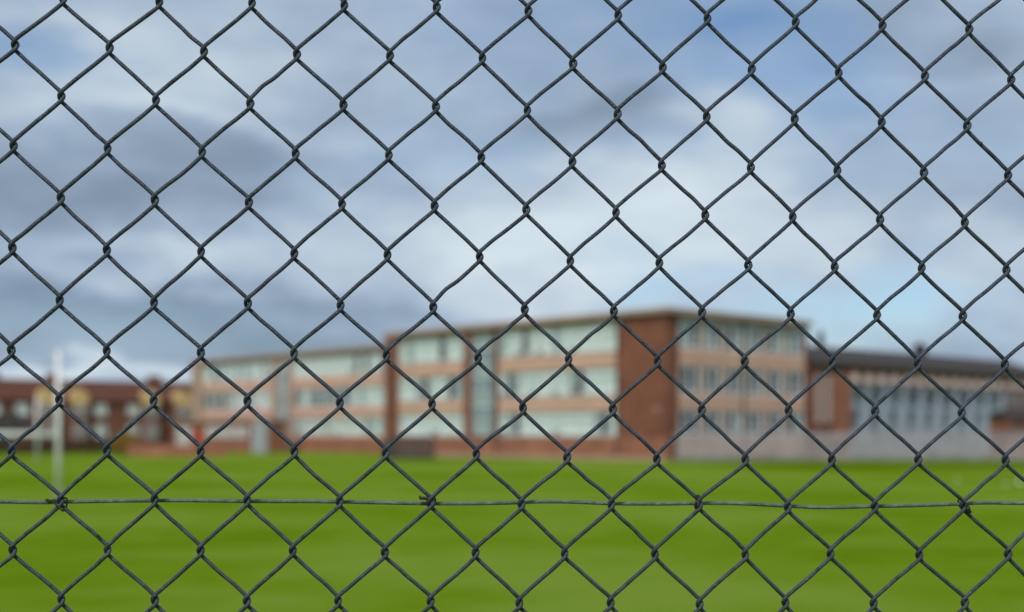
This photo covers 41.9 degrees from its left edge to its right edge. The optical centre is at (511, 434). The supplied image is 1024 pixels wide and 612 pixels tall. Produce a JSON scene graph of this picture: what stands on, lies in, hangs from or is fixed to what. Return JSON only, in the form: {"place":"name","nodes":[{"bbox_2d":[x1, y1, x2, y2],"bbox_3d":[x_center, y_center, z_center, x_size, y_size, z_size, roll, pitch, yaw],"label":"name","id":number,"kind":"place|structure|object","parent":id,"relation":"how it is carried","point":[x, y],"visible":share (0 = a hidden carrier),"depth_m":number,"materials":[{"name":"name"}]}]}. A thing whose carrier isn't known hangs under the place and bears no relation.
{"place":"outdoors","nodes":[
{"label":"outdoors","id":0,"kind":"place"},
{"bbox_2d":[0,381,7,412],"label":"brick house","id":1,"kind":"structure","parent":0,"point":[3,402],"depth_m":147.32,"materials":[{"name":"brown"}]},
{"bbox_2d":[0,410,43,451],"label":"garage","id":2,"kind":"structure","parent":0,"point":[12,421],"depth_m":132.23,"materials":[{"name":"brick"}]},
{"bbox_2d":[0,373,114,449],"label":"brick house","id":3,"kind":"structure","parent":0,"point":[89,403],"depth_m":151.00,"materials":[{"name":"brick"}]},
{"bbox_2d":[16,403,27,414],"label":"window","id":4,"kind":"structure","parent":3,"relation":"in","point":[22,408],"depth_m":148.15,"materials":[{"name":"white paint"}]},
{"bbox_2d":[95,404,106,415],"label":"window","id":5,"kind":"structure","parent":3,"relation":"in","point":[99,408],"depth_m":152.93,"materials":[{"name":"white paint"}]},
{"bbox_2d":[95,424,106,436],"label":"window","id":6,"kind":"structure","parent":3,"relation":"in","point":[101,429],"depth_m":152.93,"materials":[{"name":"glass"}]},
{"bbox_2d":[104,376,190,444],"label":"brick house","id":7,"kind":"structure","parent":0,"point":[153,426],"depth_m":156.71,"materials":[{"name":"brick"}]},
{"bbox_2d":[127,404,138,415],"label":"window","id":8,"kind":"structure","parent":7,"relation":"in","point":[134,409],"depth_m":154.96,"materials":[{"name":"glass"}]},
{"bbox_2d":[127,424,138,436],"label":"window","id":9,"kind":"structure","parent":7,"relation":"in","point":[135,428],"depth_m":155.15,"materials":[{"name":"glass"}]},
{"bbox_2d":[145,424,157,438],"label":"window","id":10,"kind":"structure","parent":7,"relation":"in","point":[145,424],"depth_m":155.32,"materials":[{"name":"white paint"}]},
{"bbox_2d":[127,445,225,456],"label":"garden wall","id":11,"kind":"structure","parent":0,"point":[166,450],"depth_m":104.17,"materials":[{"name":"orange brick"}]},
{"bbox_2d":[190,344,383,452],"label":"school building","id":12,"kind":"structure","parent":0,"point":[301,399],"depth_m":131.23,"materials":[{"name":"orange brick"}]},
{"bbox_2d":[203,392,215,409],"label":"window","id":13,"kind":"structure","parent":12,"relation":"in","point":[210,394],"depth_m":145.32,"materials":[{"name":"white paint"}]},
{"bbox_2d":[203,365,215,382],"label":"window","id":14,"kind":"structure","parent":12,"relation":"in","point":[208,371],"depth_m":145.54,"materials":[{"name":"white paint"}]},
{"bbox_2d":[216,392,228,408],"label":"window","id":15,"kind":"structure","parent":12,"relation":"in","point":[219,397],"depth_m":143.53,"materials":[{"name":"white paint"}]},
{"bbox_2d":[216,364,228,381],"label":"window","id":16,"kind":"structure","parent":12,"relation":"in","point":[224,368],"depth_m":143.32,"materials":[{"name":"white paint"}]},
{"bbox_2d":[229,391,242,408],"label":"window","id":17,"kind":"structure","parent":12,"relation":"in","point":[233,396],"depth_m":141.47,"materials":[{"name":"white paint"}]},
{"bbox_2d":[229,363,242,380],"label":"window","id":18,"kind":"structure","parent":12,"relation":"in","point":[233,368],"depth_m":141.44,"materials":[{"name":"white paint"}]},
{"bbox_2d":[243,391,256,408],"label":"window","id":19,"kind":"structure","parent":12,"relation":"in","point":[255,394],"depth_m":138.70,"materials":[{"name":"white paint"}]},
{"bbox_2d":[243,362,256,379],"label":"window","id":20,"kind":"structure","parent":12,"relation":"in","point":[247,367],"depth_m":139.42,"materials":[{"name":"glass"}]},
{"bbox_2d":[257,390,270,407],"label":"window","id":21,"kind":"structure","parent":12,"relation":"in","point":[263,396],"depth_m":137.29,"materials":[{"name":"glass"}]},
{"bbox_2d":[257,361,270,379],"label":"window","id":22,"kind":"structure","parent":12,"relation":"in","point":[264,367],"depth_m":137.42,"materials":[{"name":"glass"}]},
{"bbox_2d":[278,362,287,434],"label":"stair window","id":23,"kind":"structure","parent":12,"relation":"in","point":[283,375],"depth_m":134.73,"materials":[{"name":"glass"}]},
{"bbox_2d":[294,418,307,434],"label":"window","id":24,"kind":"structure","parent":12,"relation":"in","point":[303,423],"depth_m":132.25,"materials":[{"name":"glass"}]},
{"bbox_2d":[294,388,307,406],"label":"window","id":25,"kind":"structure","parent":12,"relation":"in","point":[303,394],"depth_m":131.90,"materials":[{"name":"glass"}]},
{"bbox_2d":[294,358,307,377],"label":"window","id":26,"kind":"structure","parent":12,"relation":"in","point":[303,373],"depth_m":132.25,"materials":[{"name":"glass"}]},
{"bbox_2d":[308,418,322,434],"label":"window","id":27,"kind":"structure","parent":12,"relation":"in","point":[312,422],"depth_m":130.46,"materials":[{"name":"glass"}]},
{"bbox_2d":[308,387,322,406],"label":"window","id":28,"kind":"structure","parent":12,"relation":"in","point":[310,390],"depth_m":130.46,"materials":[{"name":"glass"}]},
{"bbox_2d":[308,357,322,376],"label":"window","id":29,"kind":"structure","parent":12,"relation":"in","point":[315,365],"depth_m":130.33,"materials":[{"name":"glass"}]},
{"bbox_2d":[323,417,337,434],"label":"window","id":30,"kind":"structure","parent":12,"relation":"in","point":[331,426],"depth_m":128.47,"materials":[{"name":"glass"}]},
{"bbox_2d":[323,387,337,406],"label":"window","id":31,"kind":"structure","parent":12,"relation":"in","point":[330,396],"depth_m":128.59,"materials":[{"name":"glass"}]},
{"bbox_2d":[323,356,337,375],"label":"window","id":32,"kind":"structure","parent":12,"relation":"in","point":[330,364],"depth_m":128.59,"materials":[{"name":"glass"}]},
{"bbox_2d":[338,417,353,434],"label":"window","id":33,"kind":"structure","parent":12,"relation":"in","point":[345,425],"depth_m":126.75,"materials":[{"name":"glass"}]},
{"bbox_2d":[338,386,353,405],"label":"window","id":34,"kind":"structure","parent":12,"relation":"in","point":[340,389],"depth_m":126.20,"materials":[{"name":"white paint"}]},
{"bbox_2d":[338,355,353,374],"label":"window","id":35,"kind":"structure","parent":12,"relation":"in","point":[345,363],"depth_m":126.72,"materials":[{"name":"glass"}]},
{"bbox_2d":[354,417,369,434],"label":"window","id":36,"kind":"structure","parent":12,"relation":"in","point":[365,421],"depth_m":124.76,"materials":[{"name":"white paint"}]},
{"bbox_2d":[354,385,369,405],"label":"window","id":37,"kind":"structure","parent":12,"relation":"in","point":[361,394],"depth_m":124.82,"materials":[{"name":"white paint"}]},
{"bbox_2d":[354,353,369,373],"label":"window","id":38,"kind":"structure","parent":12,"relation":"in","point":[361,360],"depth_m":124.76,"materials":[{"name":"glass"}]},
{"bbox_2d":[370,417,383,434],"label":"window","id":39,"kind":"structure","parent":12,"relation":"in","point":[376,423],"depth_m":123.03,"materials":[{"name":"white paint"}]},
{"bbox_2d":[370,385,383,404],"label":"window","id":40,"kind":"structure","parent":12,"relation":"in","point":[376,391],"depth_m":123.03,"materials":[{"name":"white paint"}]},
{"bbox_2d":[370,352,383,372],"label":"window","id":41,"kind":"structure","parent":12,"relation":"in","point":[375,358],"depth_m":123.09,"materials":[{"name":"glass"}]},
{"bbox_2d":[0,450,1023,611],"bbox_3d":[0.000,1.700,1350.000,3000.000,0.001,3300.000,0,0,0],"label":"ground","id":42,"kind":"structure","parent":0,"point":[246,549],"depth_m":22.11,"materials":[{"name":"green plant"}]},
{"bbox_2d":[0,397,38,461],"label":"goalposts","id":43,"kind":"object","parent":42,"relation":"on","point":[37,429],"visible":0.85,"depth_m":83.93,"materials":[{"name":"metal"}]},
{"bbox_2d":[1,351,61,496],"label":"goalposts","id":44,"kind":"object","parent":42,"relation":"on","point":[57,434],"visible":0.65,"depth_m":36.25,"materials":[{"name":"metal"}]},
{"bbox_2d":[0,437,128,454],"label":"hedge","id":45,"kind":"object","parent":42,"relation":"on","point":[67,447],"visible":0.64,"depth_m":112.57,"materials":[{"name":"green plant"}]},
{"bbox_2d":[109,431,141,455],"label":"shrub","id":46,"kind":"object","parent":42,"relation":"on","point":[124,438],"visible":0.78,"depth_m":105.64,"materials":[{"name":"orange plant"}]},
{"bbox_2d":[174,419,288,452],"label":"annexe","id":47,"kind":"structure","parent":42,"relation":"on","point":[235,435],"depth_m":129.57,"materials":[{"name":"orange brick"}]},
{"bbox_2d":[195,430,202,443],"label":"door","id":48,"kind":"structure","parent":47,"relation":"in","point":[198,433],"depth_m":134.34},
{"bbox_2d":[251,422,267,452],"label":"porch","id":49,"kind":"object","parent":42,"relation":"on","point":[259,437],"visible":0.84,"depth_m":121.05,"materials":[{"name":"white paint"}]},
{"bbox_2d":[254,430,264,452],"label":"door","id":50,"kind":"structure","parent":49,"relation":"in","point":[259,435],"depth_m":121.04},
{"bbox_2d":[387,437,434,459],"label":"bin store","id":51,"kind":"structure","parent":42,"relation":"on","point":[418,442],"depth_m":91.11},
{"bbox_2d":[0,0,1023,611],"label":"chain link fence","id":52,"kind":"object","parent":42,"relation":"on","point":[698,504],"visible":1,"depth_m":0.99,"materials":[{"name":"metal"}]},
{"bbox_2d":[675,431,1023,460],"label":"palisade fence","id":53,"kind":"object","parent":42,"relation":"on","point":[919,446],"visible":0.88,"depth_m":85.81,"materials":[{"name":"metal"}]},
{"bbox_2d":[799,330,1023,457],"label":"school hall","id":54,"kind":"structure","parent":42,"relation":"on","point":[918,401],"depth_m":107.48,"materials":[{"name":"brown brick"}]},
{"bbox_2d":[816,375,820,422],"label":"window","id":55,"kind":"structure","parent":54,"relation":"in","point":[817,421],"depth_m":98.48,"materials":[{"name":"stone"}]},
{"bbox_2d":[826,375,830,422],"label":"window","id":56,"kind":"structure","parent":54,"relation":"in","point":[827,376],"depth_m":99.25,"materials":[{"name":"stone"}]},
{"bbox_2d":[852,388,863,405],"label":"window","id":57,"kind":"structure","parent":54,"relation":"in","point":[854,394],"depth_m":102.62,"materials":[{"name":"white glass"}]},
{"bbox_2d":[869,388,882,406],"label":"window","id":58,"kind":"structure","parent":54,"relation":"in","point":[879,392],"depth_m":104.72,"materials":[{"name":"white glass"}]},
{"bbox_2d":[888,389,900,406],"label":"window","id":59,"kind":"structure","parent":54,"relation":"in","point":[892,398],"depth_m":106.24,"materials":[{"name":"white glass"}]},
{"bbox_2d":[906,390,918,407],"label":"window","id":60,"kind":"structure","parent":54,"relation":"in","point":[907,398],"depth_m":108.05,"materials":[{"name":"white glass"}]},
{"bbox_2d":[924,391,935,407],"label":"window","id":61,"kind":"structure","parent":54,"relation":"in","point":[925,399],"depth_m":109.80,"materials":[{"name":"white glass"}]},
{"bbox_2d":[941,392,952,407],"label":"window","id":62,"kind":"structure","parent":54,"relation":"in","point":[941,392],"depth_m":111.61,"materials":[{"name":"white glass"}]},
{"bbox_2d":[974,393,983,408],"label":"window","id":63,"kind":"structure","parent":54,"relation":"in","point":[977,400],"depth_m":115.21,"materials":[{"name":"white glass"}]},
{"bbox_2d":[989,393,998,409],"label":"window","id":64,"kind":"structure","parent":54,"relation":"in","point":[995,401],"depth_m":117.14,"materials":[{"name":"white glass"}]},
{"bbox_2d":[1006,392,1012,407],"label":"window","id":65,"kind":"structure","parent":54,"relation":"in","point":[1007,396],"depth_m":118.00,"materials":[{"name":"grey glass"}]},
{"bbox_2d":[986,410,1023,457],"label":"brick lodge","id":66,"kind":"structure","parent":42,"relation":"on","point":[1006,421],"depth_m":97.45,"materials":[{"name":"brick"}]},
{"bbox_2d":[0,0,1023,382],"label":"sky","id":67,"kind":"structure","parent":0,"point":[108,98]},
{"bbox_2d":[383,307,813,460],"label":"school building","id":68,"kind":"structure","parent":0,"point":[568,406],"depth_m":93.59,"materials":[{"name":"brown brick"}]},
{"bbox_2d":[399,414,414,434],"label":"window","id":69,"kind":"structure","parent":68,"relation":"in","point":[405,420],"depth_m":106.63,"materials":[{"name":"glass"}]},
{"bbox_2d":[399,377,414,400],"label":"window","id":70,"kind":"structure","parent":68,"relation":"in","point":[406,389],"depth_m":106.63,"materials":[{"name":"white paint"}]},
{"bbox_2d":[399,340,414,363],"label":"window","id":71,"kind":"structure","parent":68,"relation":"in","point":[407,347],"depth_m":106.61,"materials":[{"name":"glass"}]},
{"bbox_2d":[415,413,430,434],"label":"window","id":72,"kind":"structure","parent":68,"relation":"in","point":[423,427],"depth_m":105.11,"materials":[{"name":"glass"}]},
{"bbox_2d":[415,376,430,399],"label":"window","id":73,"kind":"structure","parent":68,"relation":"in","point":[420,380],"depth_m":105.49,"materials":[{"name":"white paint"}]},
{"bbox_2d":[415,338,430,362],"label":"window","id":74,"kind":"structure","parent":68,"relation":"in","point":[422,346],"depth_m":105.13,"materials":[{"name":"glass"}]},
{"bbox_2d":[431,413,446,434],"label":"window","id":75,"kind":"structure","parent":68,"relation":"in","point":[437,424],"depth_m":103.68,"materials":[{"name":"glass"}]},
{"bbox_2d":[431,375,446,399],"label":"window","id":76,"kind":"structure","parent":68,"relation":"in","point":[437,382],"depth_m":103.66,"materials":[{"name":"white paint"}]},
{"bbox_2d":[431,337,446,361],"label":"window","id":77,"kind":"structure","parent":68,"relation":"in","point":[435,342],"depth_m":104.04,"materials":[{"name":"glass"}]},
{"bbox_2d":[447,413,462,434],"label":"window","id":78,"kind":"structure","parent":68,"relation":"in","point":[452,416],"depth_m":102.17,"materials":[{"name":"glass"}]},
{"bbox_2d":[447,375,462,398],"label":"window","id":79,"kind":"structure","parent":68,"relation":"in","point":[460,382],"depth_m":101.97,"materials":[{"name":"white paint"}]},
{"bbox_2d":[447,336,462,360],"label":"window","id":80,"kind":"structure","parent":68,"relation":"in","point":[452,340],"depth_m":102.42,"materials":[{"name":"glass"}]},
{"bbox_2d":[472,334,492,434],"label":"stair window","id":81,"kind":"structure","parent":68,"relation":"in","point":[482,414],"depth_m":100.03,"materials":[{"name":"white paint"}]},
{"bbox_2d":[499,412,520,434],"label":"window","id":82,"kind":"structure","parent":68,"relation":"in","point":[503,419],"depth_m":97.83,"materials":[{"name":"glass"}]},
{"bbox_2d":[499,372,520,397],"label":"window","id":83,"kind":"structure","parent":68,"relation":"in","point":[516,380],"depth_m":97.33,"materials":[{"name":"white paint"}]},
{"bbox_2d":[499,331,520,356],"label":"window","id":84,"kind":"structure","parent":68,"relation":"in","point":[514,337],"depth_m":97.66,"materials":[{"name":"white paint"}]},
{"bbox_2d":[521,411,543,434],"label":"window","id":85,"kind":"structure","parent":68,"relation":"in","point":[527,428],"depth_m":96.01,"materials":[{"name":"glass"}]},
{"bbox_2d":[521,370,543,396],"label":"window","id":86,"kind":"structure","parent":68,"relation":"in","point":[528,378],"depth_m":96.08,"materials":[{"name":"white paint"}]},
{"bbox_2d":[521,329,543,355],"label":"window","id":87,"kind":"structure","parent":68,"relation":"in","point":[532,334],"depth_m":95.91,"materials":[{"name":"white paint"}]},
{"bbox_2d":[544,411,567,434],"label":"window","id":88,"kind":"structure","parent":68,"relation":"in","point":[553,420],"depth_m":94.17,"materials":[{"name":"glass"}]},
{"bbox_2d":[544,369,567,395],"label":"window","id":89,"kind":"structure","parent":68,"relation":"in","point":[559,384],"depth_m":94.10,"materials":[{"name":"white paint"}]},
{"bbox_2d":[544,327,567,354],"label":"window","id":90,"kind":"structure","parent":68,"relation":"in","point":[560,334],"depth_m":94.17,"materials":[{"name":"white paint"}]},
{"bbox_2d":[568,410,592,434],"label":"window","id":91,"kind":"structure","parent":68,"relation":"in","point":[576,419],"depth_m":92.51,"materials":[{"name":"glass"}]},
{"bbox_2d":[568,368,592,395],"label":"window","id":92,"kind":"structure","parent":68,"relation":"in","point":[572,376],"depth_m":92.58,"materials":[{"name":"white paint"}]},
{"bbox_2d":[568,325,592,352],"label":"window","id":93,"kind":"structure","parent":68,"relation":"in","point":[576,334],"depth_m":92.42,"materials":[{"name":"white paint"}]},
{"bbox_2d":[593,410,615,434],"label":"window","id":94,"kind":"structure","parent":68,"relation":"in","point":[597,414],"depth_m":90.81,"materials":[{"name":"glass"}]},
{"bbox_2d":[593,367,615,394],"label":"window","id":95,"kind":"structure","parent":68,"relation":"in","point":[609,373],"depth_m":90.61,"materials":[{"name":"white paint"}]},
{"bbox_2d":[593,323,615,350],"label":"window","id":96,"kind":"structure","parent":68,"relation":"in","point":[609,331],"depth_m":90.61,"materials":[{"name":"white paint"}]},
{"bbox_2d":[679,409,699,434],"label":"window","id":97,"kind":"structure","parent":68,"relation":"in","point":[698,422],"depth_m":88.08,"materials":[{"name":"white paint"}]},
{"bbox_2d":[679,365,699,393],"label":"window","id":98,"kind":"structure","parent":68,"relation":"in","point":[698,367],"depth_m":88.08,"materials":[{"name":"white paint"}]},
{"bbox_2d":[679,320,699,348],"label":"window","id":99,"kind":"structure","parent":68,"relation":"in","point":[684,342],"depth_m":88.08,"materials":[{"name":"white paint"}]},
{"bbox_2d":[704,410,721,434],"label":"window","id":100,"kind":"structure","parent":68,"relation":"in","point":[720,411],"depth_m":89.71,"materials":[{"name":"white paint"}]},
{"bbox_2d":[704,366,721,393],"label":"window","id":101,"kind":"structure","parent":68,"relation":"in","point":[720,368],"depth_m":89.71,"materials":[{"name":"white paint"}]},
{"bbox_2d":[704,322,721,350],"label":"window","id":102,"kind":"structure","parent":68,"relation":"in","point":[708,331],"depth_m":89.66,"materials":[{"name":"white paint"}]},
{"bbox_2d":[726,410,742,434],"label":"window","id":103,"kind":"structure","parent":68,"relation":"in","point":[737,415],"depth_m":91.57,"materials":[{"name":"glass"}]},
{"bbox_2d":[726,367,742,394],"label":"window","id":104,"kind":"structure","parent":68,"relation":"in","point":[733,386],"depth_m":91.27,"materials":[{"name":"white paint"}]},
{"bbox_2d":[726,324,742,351],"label":"window","id":105,"kind":"structure","parent":68,"relation":"in","point":[737,330],"depth_m":91.63,"materials":[{"name":"white paint"}]},
{"bbox_2d":[747,411,762,434],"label":"window","id":106,"kind":"structure","parent":68,"relation":"in","point":[753,412],"depth_m":92.78,"materials":[{"name":"white paint"}]},
{"bbox_2d":[747,369,762,395],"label":"window","id":107,"kind":"structure","parent":68,"relation":"in","point":[754,370],"depth_m":92.78,"materials":[{"name":"white paint"}]},
{"bbox_2d":[747,326,762,352],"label":"window","id":108,"kind":"structure","parent":68,"relation":"in","point":[750,329],"depth_m":92.76,"materials":[{"name":"white paint"}]},
{"bbox_2d":[767,411,782,434],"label":"window","id":109,"kind":"structure","parent":68,"relation":"in","point":[781,412],"depth_m":94.33,"materials":[{"name":"white paint"}]},
{"bbox_2d":[767,370,782,395],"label":"window","id":110,"kind":"structure","parent":68,"relation":"in","point":[781,371],"depth_m":94.47,"materials":[{"name":"white paint"}]},
{"bbox_2d":[767,327,782,354],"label":"window","id":111,"kind":"structure","parent":68,"relation":"in","point":[777,337],"depth_m":94.73,"materials":[{"name":"white paint"}]},
{"bbox_2d":[787,412,802,434],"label":"window","id":112,"kind":"structure","parent":68,"relation":"in","point":[798,415],"depth_m":96.38,"materials":[{"name":"glass"}]},
{"bbox_2d":[787,371,802,396],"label":"window","id":113,"kind":"structure","parent":68,"relation":"in","point":[793,372],"depth_m":95.96,"materials":[{"name":"white paint"}]},
{"bbox_2d":[787,329,802,355],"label":"window","id":114,"kind":"structure","parent":68,"relation":"in","point":[790,333],"depth_m":95.91,"materials":[{"name":"white paint"}]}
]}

